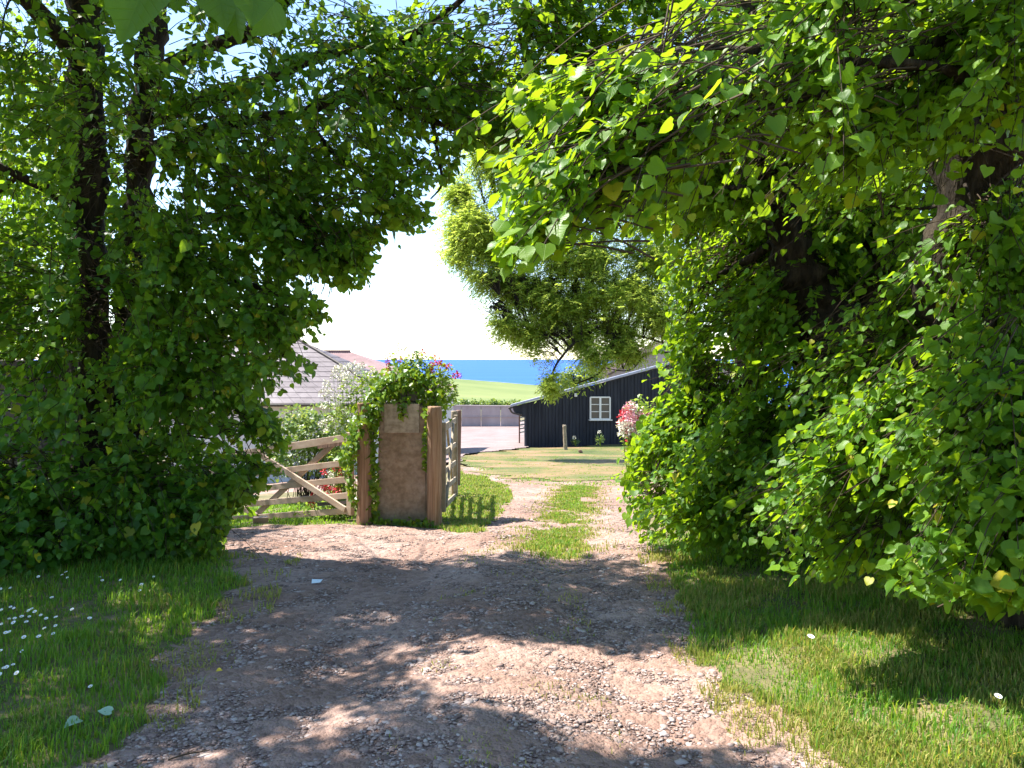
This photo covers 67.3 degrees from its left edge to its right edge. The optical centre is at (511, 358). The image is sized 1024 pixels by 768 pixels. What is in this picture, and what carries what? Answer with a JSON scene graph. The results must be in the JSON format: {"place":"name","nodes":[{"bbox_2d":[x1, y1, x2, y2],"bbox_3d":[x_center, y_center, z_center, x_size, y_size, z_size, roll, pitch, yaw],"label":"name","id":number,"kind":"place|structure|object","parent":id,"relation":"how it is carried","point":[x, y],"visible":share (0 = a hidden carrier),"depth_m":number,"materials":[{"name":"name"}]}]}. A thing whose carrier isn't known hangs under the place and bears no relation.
{"place":"outdoors","nodes":[
{"label":"outdoors","id":0,"kind":"place"},
{"bbox_2d":[0,538,302,767],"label":"grass","id":1,"kind":"structure","parent":0,"point":[185,611],"depth_m":4.36,"materials":[{"name":"green plant"}]},
{"bbox_2d":[73,467,841,767],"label":"track","id":2,"kind":"structure","parent":0,"point":[323,738],"depth_m":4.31,"materials":[{"name":"beige gravel"}]},
{"bbox_2d":[168,749,208,759],"bbox_3d":[-1.308,1.598,3.113,0.156,0.018,0.029,0,0,-34],"label":"fallen twig","id":3,"kind":"object","parent":2,"relation":"on","point":[188,753],"visible":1,"depth_m":3.10,"materials":[{"name":"brown wood"}]},
{"bbox_2d":[312,579,322,582],"bbox_3d":[-1.458,1.661,5.752,0.079,0.020,0.054,0,0,-9],"label":"litter scrap","id":4,"kind":"object","parent":2,"relation":"on","point":[316,580],"visible":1,"depth_m":5.75,"materials":[{"name":"paper"}]},
{"bbox_2d":[378,543,622,767],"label":"gravel","id":5,"kind":"structure","parent":2,"relation":"on","point":[487,752],"depth_m":4.17,"materials":[{"name":"grey gravel"}]},
{"bbox_2d":[615,394,662,492],"bbox_3d":[2.226,1.433,12.946,1.024,1.676,0.892,0,0,0],"label":"valerian","id":6,"kind":"object","parent":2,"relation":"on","point":[630,418],"visible":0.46,"depth_m":12.73,"materials":[{"name":"pink plant"}]},
{"bbox_2d":[446,421,527,461],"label":"yard","id":7,"kind":"structure","parent":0,"point":[475,439],"depth_m":47.52,"materials":[{"name":"beige concrete"}]},
{"bbox_2d":[519,416,524,442],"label":"rail rack","id":8,"kind":"object","parent":7,"relation":"on","point":[521,427],"visible":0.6,"depth_m":44.33,"materials":[{"name":"metal"}]},
{"bbox_2d":[0,0,1017,359],"label":"sky","id":9,"kind":"structure","parent":0,"point":[407,300],"materials":[{"name":"white"}]},
{"bbox_2d":[0,409,1023,767],"bbox_3d":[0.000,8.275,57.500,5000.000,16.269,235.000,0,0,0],"label":"ground","id":10,"kind":"structure","parent":0,"point":[766,673],"depth_m":4.15,"materials":[{"name":"green plant"}]},
{"bbox_2d":[0,360,77,533],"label":"stone wall","id":11,"kind":"structure","parent":10,"relation":"on","point":[8,413],"depth_m":8.08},
{"bbox_2d":[0,0,125,359],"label":"lime tree","id":12,"kind":"object","parent":10,"relation":"on","point":[21,152],"visible":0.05,"depth_m":11.13,"materials":[{"name":"green plant"}]},
{"bbox_2d":[64,715,82,727],"bbox_3d":[-1.903,1.575,3.341,0.057,0.025,0.084,0,0,0],"label":"fallen leaf","id":13,"kind":"object","parent":10,"relation":"on","point":[74,717],"visible":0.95,"depth_m":3.35,"materials":[{"name":"teal plant"}]},
{"bbox_2d":[98,706,112,714],"bbox_3d":[-1.826,1.580,3.452,0.063,0.024,0.047,0,0,0],"label":"fallen leaf","id":14,"kind":"object","parent":10,"relation":"on","point":[108,709],"visible":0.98,"depth_m":3.46,"materials":[{"name":"teal plant"}]},
{"bbox_2d":[253,516,267,523],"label":"wood block","id":15,"kind":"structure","parent":10,"relation":"on","point":[261,519],"depth_m":9.62,"materials":[{"name":"grey wood"}]},
{"bbox_2d":[168,336,386,483],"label":"outbuilding","id":16,"kind":"structure","parent":10,"relation":"on","point":[304,394],"depth_m":24.61,"materials":[{"name":"stone"}]},
{"bbox_2d":[210,432,353,519],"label":"field gate","id":17,"kind":"structure","parent":10,"relation":"on","point":[327,444],"depth_m":9.79,"materials":[{"name":"wood"}]},
{"bbox_2d":[261,401,352,504],"bbox_3d":[-3.517,1.590,13.073,1.950,1.815,1.236,0,0,21],"label":"bush","id":18,"kind":"object","parent":10,"relation":"on","point":[304,422],"visible":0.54,"depth_m":12.89,"materials":[{"name":"green plant"}]},
{"bbox_2d":[292,467,354,518],"bbox_3d":[-2.397,1.725,9.919,0.855,0.714,0.484,0,0,0],"label":"valerian","id":19,"kind":"object","parent":10,"relation":"on","point":[326,488],"visible":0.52,"depth_m":9.87,"materials":[{"name":"green plant"}]},
{"bbox_2d":[230,503,443,528],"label":"grass","id":20,"kind":"structure","parent":10,"relation":"on","point":[297,520],"depth_m":9.89,"materials":[{"name":"green plant"}]},
{"bbox_2d":[0,0,675,579],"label":"lime tree","id":21,"kind":"object","parent":10,"relation":"on","point":[156,346],"visible":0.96,"depth_m":6.04,"materials":[{"name":"green plant"}]},
{"bbox_2d":[318,359,378,517],"bbox_3d":[-2.073,1.031,9.931,0.852,2.056,0.498,0,0,0],"label":"valerian","id":22,"kind":"object","parent":10,"relation":"on","point":[340,416],"visible":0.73,"depth_m":9.90,"materials":[{"name":"white plant"}]},
{"bbox_2d":[356,402,373,524],"bbox_3d":[-1.770,1.315,9.248,0.211,1.572,0.211,0,0,0],"label":"gate post","id":23,"kind":"object","parent":10,"relation":"on","point":[364,516],"visible":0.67,"depth_m":9.17,"materials":[{"name":"brown wood"}]},
{"bbox_2d":[324,350,456,447],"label":"barn","id":24,"kind":"structure","parent":10,"relation":"on","point":[349,355],"depth_m":36.52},
{"bbox_2d":[377,387,426,520],"bbox_3d":[-1.325,1.206,9.594,0.644,1.758,0.630,0,0,0],"label":"stone gatepost","id":25,"kind":"object","parent":10,"relation":"on","point":[402,494],"visible":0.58,"depth_m":9.30,"materials":[{"name":"brown stone"}]},
{"bbox_2d":[333,351,456,527],"bbox_3d":[-1.405,0.980,9.312,1.474,2.168,0.708,0,0,0],"label":"ivy","id":26,"kind":"object","parent":25,"relation":"attached to","point":[390,388],"visible":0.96,"depth_m":9.21,"materials":[{"name":"green plant"}]},
{"bbox_2d":[383,343,461,409],"bbox_3d":[-1.144,0.238,9.701,1.037,0.875,0.532,0,0,0],"label":"valerian","id":27,"kind":"object","parent":25,"relation":"on","point":[436,364],"visible":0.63,"depth_m":9.62,"materials":[{"name":"pink plant"}]},
{"bbox_2d":[427,406,441,527],"bbox_3d":[-0.920,1.341,9.121,0.188,1.550,0.185,0,0,0],"label":"gate post","id":28,"kind":"object","parent":10,"relation":"on","point":[434,461],"visible":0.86,"depth_m":9.04,"materials":[{"name":"brown wood"}]},
{"bbox_2d":[441,415,456,511],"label":"field gate","id":29,"kind":"structure","parent":10,"relation":"on","point":[446,502],"depth_m":10.23,"materials":[{"name":"wood"}]},
{"bbox_2d":[451,411,457,493],"bbox_3d":[-0.955,1.621,12.750,0.125,1.515,0.123,0,0,0],"label":"gate post","id":30,"kind":"object","parent":10,"relation":"on","point":[453,413],"visible":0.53,"depth_m":12.72,"materials":[{"name":"grey wood"}]},
{"bbox_2d":[456,410,460,485],"bbox_3d":[-1.028,1.758,14.600,0.140,1.566,0.120,0,0,0],"label":"gate post","id":31,"kind":"object","parent":10,"relation":"on","point":[459,438],"visible":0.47,"depth_m":14.56,"materials":[{"name":"wood"}]},
{"bbox_2d":[437,469,512,532],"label":"grass","id":32,"kind":"structure","parent":10,"relation":"on","point":[475,502],"depth_m":11.03,"materials":[{"name":"green plant"}]},
{"bbox_2d":[453,405,518,425],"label":"yard wall","id":33,"kind":"structure","parent":10,"relation":"on","point":[487,415],"depth_m":59.89,"materials":[{"name":"concrete"}]},
{"bbox_2d":[556,364,603,390],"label":"shrub","id":34,"kind":"object","parent":10,"relation":"on","point":[572,372],"visible":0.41,"depth_m":57.55,"materials":[{"name":"green plant"}]},
{"bbox_2d":[425,128,749,410],"bbox_3d":[3.208,-2.839,27.713,12.893,13.515,6.667,0,0,0],"label":"ash tree","id":35,"kind":"object","parent":10,"relation":"on","point":[554,317],"visible":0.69,"depth_m":26.56,"materials":[{"name":"green plant"}]},
{"bbox_2d":[508,362,680,447],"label":"shed","id":36,"kind":"structure","parent":10,"relation":"on","point":[584,419],"depth_m":43.12,"materials":[{"name":"wood"}]},
{"bbox_2d":[588,397,612,420],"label":"window","id":37,"kind":"structure","parent":36,"relation":"in","point":[599,407],"depth_m":43.25,"materials":[{"name":"white paint"}]},
{"bbox_2d":[461,444,774,485],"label":"lawn","id":38,"kind":"structure","parent":10,"relation":"on","point":[508,468],"depth_m":24.81,"materials":[{"name":"beige plant"}]},
{"bbox_2d":[562,425,567,449],"bbox_3d":[2.623,3.931,37.998,0.270,1.368,0.223,0,0,0],"label":"lawn post","id":39,"kind":"object","parent":38,"relation":"on","point":[564,438],"visible":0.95,"depth_m":37.92,"materials":[{"name":"beige wood"}]},
{"bbox_2d":[571,436,579,446],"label":"garden plant","id":40,"kind":"object","parent":38,"relation":"on","point":[574,440],"visible":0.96,"depth_m":41.73,"materials":[{"name":"green plant"}]},
{"bbox_2d":[594,430,603,446],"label":"garden plant","id":41,"kind":"object","parent":38,"relation":"on","point":[600,440],"visible":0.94,"depth_m":41.53,"materials":[{"name":"green plant"}]},
{"bbox_2d":[371,0,933,565],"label":"lime tree","id":42,"kind":"object","parent":10,"relation":"on","point":[707,438],"visible":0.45,"depth_m":6.00,"materials":[{"name":"green plant"}]},
{"bbox_2d":[597,341,733,383],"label":"barn","id":43,"kind":"structure","parent":10,"relation":"on","point":[659,356],"depth_m":66.00,"materials":[{"name":"grey"}]},
{"bbox_2d":[429,0,1023,630],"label":"lime tree","id":44,"kind":"object","parent":10,"relation":"on","point":[935,454],"visible":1,"depth_m":3.03,"materials":[{"name":"green plant"}]},
{"bbox_2d":[637,527,1023,767],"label":"grass","id":45,"kind":"structure","parent":10,"relation":"on","point":[885,702],"depth_m":4.03,"materials":[{"name":"green plant"}]},
{"bbox_2d":[668,0,1023,524],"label":"lime tree","id":46,"kind":"object","parent":10,"relation":"on","point":[738,367],"depth_m":8.23,"materials":[{"name":"green plant"}]},
{"bbox_2d":[994,693,1001,706],"bbox_3d":[2.097,1.487,3.329,0.032,0.073,0.031,1,20,0],"label":"daisy","id":47,"kind":"object","parent":10,"relation":"on","point":[997,695],"visible":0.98,"depth_m":3.32,"materials":[{"name":"white plant"}]},
{"bbox_2d":[473,483,640,564],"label":"grass","id":48,"kind":"structure","parent":0,"point":[587,520],"depth_m":8.54,"materials":[{"name":"green plant"}]},
{"bbox_2d":[377,360,788,402],"bbox_3d":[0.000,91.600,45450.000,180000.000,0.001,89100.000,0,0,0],"label":"sea","id":49,"kind":"structure","parent":0,"point":[517,371],"depth_m":6564.73,"materials":[{"name":"liquid"}]},
{"bbox_2d":[436,378,759,410],"bbox_3d":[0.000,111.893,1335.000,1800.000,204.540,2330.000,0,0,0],"label":"hill","id":50,"kind":"structure","parent":0,"point":[477,390],"depth_m":412.77,"materials":[{"name":"green plant"}]},
{"bbox_2d":[455,398,471,408],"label":"hedge tree","id":51,"kind":"object","parent":50,"relation":"on","point":[463,401],"visible":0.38,"depth_m":214.45,"materials":[{"name":"green plant"}]},
{"bbox_2d":[468,398,481,404],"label":"hedge tree","id":52,"kind":"object","parent":50,"relation":"on","point":[473,402],"visible":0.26,"depth_m":218.58,"materials":[{"name":"green plant"}]},
{"bbox_2d":[479,398,488,404],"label":"hedge tree","id":53,"kind":"object","parent":50,"relation":"on","point":[483,402],"visible":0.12,"depth_m":222.71,"materials":[{"name":"green plant"}]},
{"bbox_2d":[486,398,502,404],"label":"hedge tree","id":54,"kind":"object","parent":50,"relation":"on","point":[492,401],"visible":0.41,"depth_m":214.55,"materials":[{"name":"green plant"}]},
{"bbox_2d":[499,400,511,404],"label":"hedge tree","id":55,"kind":"object","parent":50,"relation":"on","point":[506,403],"visible":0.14,"depth_m":218.47,"materials":[{"name":"green plant"}]}
]}

